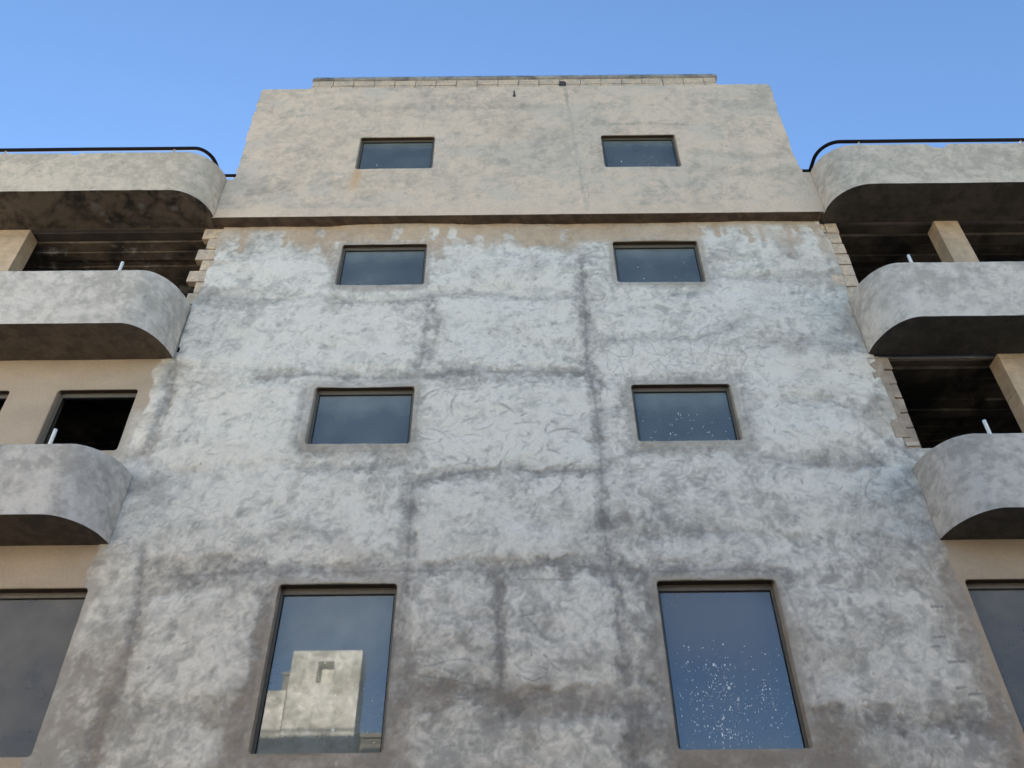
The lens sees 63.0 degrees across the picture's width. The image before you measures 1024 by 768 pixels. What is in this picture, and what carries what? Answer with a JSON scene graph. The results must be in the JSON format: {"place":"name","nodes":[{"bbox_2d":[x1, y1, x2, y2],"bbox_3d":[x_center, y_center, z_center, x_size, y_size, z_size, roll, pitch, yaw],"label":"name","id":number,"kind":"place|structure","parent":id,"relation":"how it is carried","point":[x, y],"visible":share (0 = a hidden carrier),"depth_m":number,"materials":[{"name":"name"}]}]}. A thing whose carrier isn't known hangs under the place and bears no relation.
{"place":"outdoors","nodes":[
{"label":"outdoors","id":0,"kind":"place"},
{"bbox_2d":[0,0,1023,179],"label":"sky","id":1,"kind":"structure","parent":0,"point":[74,73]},
{"bbox_3d":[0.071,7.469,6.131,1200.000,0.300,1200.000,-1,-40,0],"label":"ground","id":2,"kind":"structure","parent":0,"visible":0},
{"bbox_2d":[0,74,1023,767],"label":"apartment building","id":3,"kind":"structure","parent":2,"relation":"on","point":[662,420],"depth_m":11.76,"materials":[{"name":"paint"}]},
{"bbox_2d":[0,394,8,400],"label":"window","id":4,"kind":"structure","parent":3,"relation":"in","point":[2,397],"depth_m":12.45,"materials":[{"name":"brown metal"}]},
{"bbox_2d":[0,592,86,756],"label":"window","id":5,"kind":"structure","parent":3,"relation":"in","point":[37,629],"depth_m":9.93,"materials":[{"name":"grey glass"}]},
{"bbox_2d":[40,393,136,443],"bbox_3d":[-6.129,0.585,12.134,1.204,1.124,0.068,-1,-40,0],"label":"window","id":6,"kind":"structure","parent":3,"relation":"in","point":[108,396],"depth_m":12.43,"materials":[{"name":"brown metal"}]},
{"bbox_2d":[251,588,396,753],"bbox_3d":[-2.144,3.337,9.821,1.489,2.014,0.068,-1,-40,0],"label":"window","id":7,"kind":"structure","parent":3,"relation":"in","point":[325,687],"depth_m":9.78,"materials":[{"name":"blue glass"}]},
{"bbox_2d":[308,391,413,443],"bbox_3d":[-2.172,0.520,12.158,1.489,1.054,0.068,-1,-40,0],"label":"window","id":8,"kind":"structure","parent":3,"relation":"in","point":[339,417],"depth_m":12.18,"materials":[{"name":"blue glass"}]},
{"bbox_2d":[337,247,426,284],"bbox_3d":[-2.197,-1.962,14.233,1.489,1.044,0.068,-1,-40,0],"label":"window","id":9,"kind":"structure","parent":3,"relation":"in","point":[387,265],"depth_m":14.27,"materials":[{"name":"blue glass"}]},
{"bbox_2d":[356,140,434,168],"bbox_3d":[-2.206,-4.328,15.948,1.459,1.034,0.068,-1,-40,0],"label":"window","id":10,"kind":"structure","parent":3,"relation":"in","point":[390,154],"depth_m":16.00,"materials":[{"name":"blue glass"}]},
{"bbox_2d":[601,138,679,166],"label":"window","id":11,"kind":"structure","parent":3,"relation":"in","point":[617,152],"depth_m":16.00,"materials":[{"name":"blue glass"}]},
{"bbox_2d":[613,245,704,281],"bbox_3d":[2.478,-2.008,14.235,1.489,1.044,0.068,-1,-40,0],"label":"window","id":12,"kind":"structure","parent":3,"relation":"in","point":[633,263],"depth_m":14.27,"materials":[{"name":"blue glass"}]},
{"bbox_2d":[631,387,739,440],"bbox_3d":[2.503,0.474,12.160,1.489,1.054,0.068,-1,-40,0],"label":"window","id":13,"kind":"structure","parent":3,"relation":"in","point":[661,414],"depth_m":12.18,"materials":[{"name":"blue glass"}]},
{"bbox_2d":[657,584,808,749],"bbox_3d":[2.531,3.291,9.823,1.489,2.014,0.068,-1,-40,0],"label":"window","id":14,"kind":"structure","parent":3,"relation":"in","point":[731,679],"depth_m":9.78,"materials":[{"name":"blue glass"}]},
{"bbox_2d":[966,583,1023,731],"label":"window","id":15,"kind":"structure","parent":3,"relation":"in","point":[999,607],"depth_m":10.09,"materials":[{"name":"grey glass"}]}
]}

